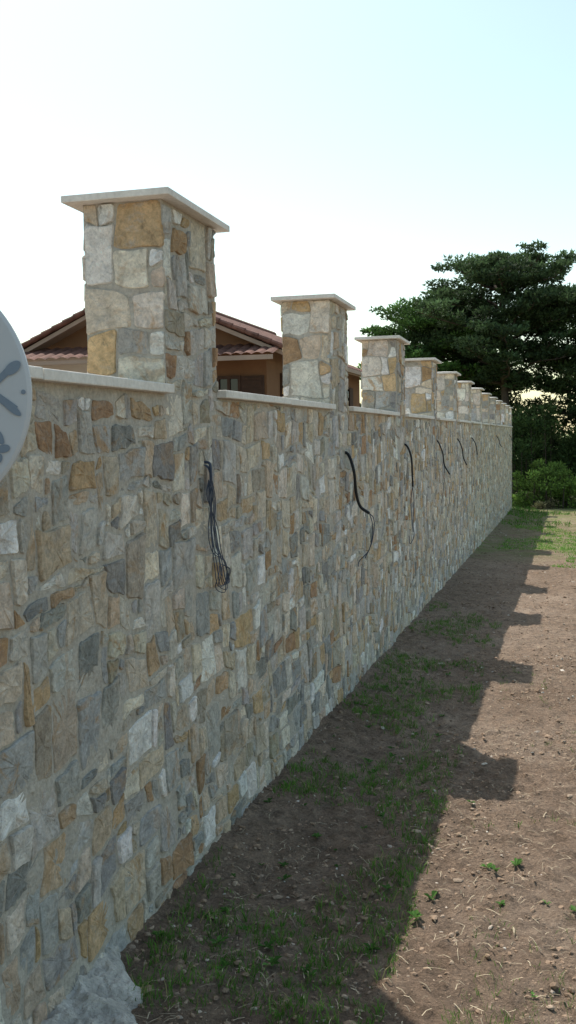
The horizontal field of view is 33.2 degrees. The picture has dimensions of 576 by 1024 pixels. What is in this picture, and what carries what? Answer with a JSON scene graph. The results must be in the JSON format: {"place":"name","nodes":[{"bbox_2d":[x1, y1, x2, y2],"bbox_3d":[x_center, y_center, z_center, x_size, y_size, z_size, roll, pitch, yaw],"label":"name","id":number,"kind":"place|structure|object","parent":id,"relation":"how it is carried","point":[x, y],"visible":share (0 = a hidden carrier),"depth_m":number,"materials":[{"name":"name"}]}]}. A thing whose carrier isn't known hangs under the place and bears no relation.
{"place":"outdoors","nodes":[
{"label":"outdoors","id":0,"kind":"place"},
{"bbox_2d":[0,310,31,481],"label":"round sign","id":1,"kind":"object","parent":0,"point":[15,396],"visible":1,"depth_m":1.63,"materials":[{"name":"white metal"}]},
{"bbox_2d":[0,0,575,434],"label":"sky","id":2,"kind":"structure","parent":0,"point":[344,148],"materials":[{"name":"blue"}]},
{"bbox_2d":[120,435,575,1023],"bbox_3d":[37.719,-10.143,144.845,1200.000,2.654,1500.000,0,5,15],"label":"ground","id":3,"kind":"structure","parent":0,"point":[542,855],"depth_m":4.28,"materials":[{"name":"soil"}]},
{"bbox_2d":[42,945,142,1023],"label":"mortar spill","id":4,"kind":"object","parent":3,"relation":"on","point":[102,994],"visible":0.73,"depth_m":2.94,"materials":[{"name":"grey concrete"}]},
{"bbox_2d":[48,326,359,406],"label":"walls","id":5,"kind":"structure","parent":3,"relation":"on","point":[270,370],"depth_m":19.86,"materials":[{"name":"beige paint"}]},
{"bbox_2d":[27,356,87,372],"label":"fascia board","id":6,"kind":"structure","parent":5,"relation":"attached to","point":[80,368],"depth_m":20.74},
{"bbox_2d":[24,315,360,376],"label":"eaves and gutter","id":7,"kind":"object","parent":5,"relation":"attached to","point":[64,332],"visible":0.13,"depth_m":19.58,"materials":[{"name":"brown wood"}]},
{"bbox_2d":[21,307,360,370],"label":"tiled roof","id":8,"kind":"structure","parent":7,"relation":"on","point":[272,339],"depth_m":20.08,"materials":[{"name":"tile"}]},
{"bbox_2d":[220,379,348,405],"bbox_3d":[-0.450,-2.136,22.943,9.613,2.000,3.735,-5,6,-44],"label":"window glass","id":9,"kind":"object","parent":5,"relation":"attached to","point":[233,385],"visible":0.07,"depth_m":19.82,"materials":[{"name":"black glass"}]},
{"bbox_2d":[217,373,352,405],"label":"frames and shutters","id":10,"kind":"structure","parent":5,"relation":"attached to","point":[251,384],"depth_m":19.70,"materials":[{"name":"brown wood"}]},
{"bbox_2d":[0,199,510,1023],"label":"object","id":11,"kind":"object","parent":3,"relation":"on","point":[62,701],"visible":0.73,"depth_m":3.65,"materials":[{"name":"grey concrete"}]},
{"bbox_2d":[202,461,229,588],"bbox_3d":[-0.319,0.058,4.124,0.075,0.555,0.242,0,5,15],"label":"hanging cable coil","id":12,"kind":"object","parent":11,"relation":"attached to","point":[212,513],"visible":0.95,"depth_m":4.06,"materials":[{"name":"black rubber"}]},
{"bbox_2d":[0,201,511,1023],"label":"facing stones","id":13,"kind":"object","parent":11,"relation":"attached to","point":[108,279],"visible":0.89,"depth_m":3.78,"materials":[{"name":"beige stone"}]},
{"bbox_2d":[29,366,512,426],"bbox_3d":[3.262,-1.666,18.025,0.414,0.038,39.997,0,5,15],"label":"wall coping","id":14,"kind":"object","parent":11,"relation":"on","point":[39,374],"depth_m":3.45,"materials":[{"name":"stone"}]},
{"bbox_2d":[61,187,512,407],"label":"pillar caps","id":15,"kind":"object","parent":11,"relation":"on","point":[169,196],"visible":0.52,"depth_m":3.77,"materials":[{"name":"stone"}]},
{"bbox_2d":[346,451,374,566],"bbox_3d":[0.489,-0.020,6.837,0.243,0.823,0.071,0,5,9],"label":"electrical conduit","id":16,"kind":"object","parent":11,"relation":"attached to","point":[355,484],"visible":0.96,"depth_m":6.82,"materials":[{"name":"black plastic"}]},
{"bbox_2d":[404,443,414,543],"bbox_3d":[1.192,-0.181,9.640,0.135,1.004,0.020,0,5,15],"label":"electrical conduit","id":17,"kind":"object","parent":11,"relation":"attached to","point":[406,445],"visible":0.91,"depth_m":9.61,"materials":[{"name":"black plastic"}]},
{"bbox_2d":[436,440,449,502],"bbox_3d":[1.962,-0.514,12.320,0.219,0.813,0.018,0,5,15],"label":"electrical conduit","id":18,"kind":"object","parent":11,"relation":"attached to","point":[443,463],"visible":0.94,"depth_m":12.29,"materials":[{"name":"black plastic"}]},
{"bbox_2d":[457,438,467,464],"bbox_3d":[2.694,-0.935,15.040,0.212,0.426,0.018,0,5,15],"label":"electrical conduit","id":19,"kind":"object","parent":11,"relation":"attached to","point":[462,451],"visible":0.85,"depth_m":15.03,"materials":[{"name":"black plastic"}]},
{"bbox_2d":[125,525,575,1023],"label":"loose gravel and clods","id":20,"kind":"structure","parent":3,"relation":"on","point":[554,985],"depth_m":4.12,"materials":[{"name":"brown soil"}]},
{"bbox_2d":[125,611,575,1023],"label":"dry straw litter","id":21,"kind":"object","parent":3,"relation":"on","point":[395,863],"visible":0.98,"depth_m":3.83,"materials":[{"name":"brown plant"}]},
{"bbox_2d":[347,284,500,397],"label":"tree","id":22,"kind":"object","parent":3,"relation":"on","point":[422,346],"visible":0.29,"depth_m":45.96,"materials":[{"name":"green plant"}]},
{"bbox_2d":[360,401,575,492],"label":"background hedge","id":23,"kind":"object","parent":3,"relation":"on","point":[535,434],"visible":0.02,"depth_m":49.39,"materials":[{"name":"green plant"}]},
{"bbox_2d":[440,356,526,442],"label":"tree","id":24,"kind":"object","parent":3,"relation":"on","point":[495,392],"visible":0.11,"depth_m":46.58,"materials":[{"name":"green plant"}]},
{"bbox_2d":[407,248,575,404],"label":"tree","id":25,"kind":"object","parent":3,"relation":"on","point":[504,347],"visible":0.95,"depth_m":42.89,"materials":[{"name":"green plant"}]},
{"bbox_2d":[510,282,575,443],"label":"tree","id":26,"kind":"object","parent":3,"relation":"on","point":[550,407],"visible":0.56,"depth_m":44.17,"materials":[{"name":"green plant"}]},
{"bbox_2d":[510,401,575,502],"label":"dense undergrowth","id":27,"kind":"object","parent":3,"relation":"on","point":[519,427],"visible":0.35,"depth_m":42.50,"materials":[{"name":"green plant"}]},
{"bbox_2d":[512,461,575,508],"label":"green bushes","id":28,"kind":"object","parent":3,"relation":"on","point":[543,490],"visible":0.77,"depth_m":38.92,"materials":[{"name":"green plant"}]},
{"bbox_2d":[513,488,575,509],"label":"dry brush","id":29,"kind":"object","parent":3,"relation":"on","point":[533,504],"visible":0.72,"depth_m":38.60,"materials":[{"name":"green plant"}]},
{"bbox_2d":[565,373,575,386],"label":"tree","id":30,"kind":"object","parent":3,"relation":"on","point":[572,379],"visible":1,"depth_m":41.62,"materials":[{"name":"green plant"}]},
{"bbox_2d":[122,504,575,1023],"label":"grass","id":31,"kind":"structure","parent":0,"point":[224,961],"depth_m":3.77,"materials":[{"name":"green plant"}]}
]}

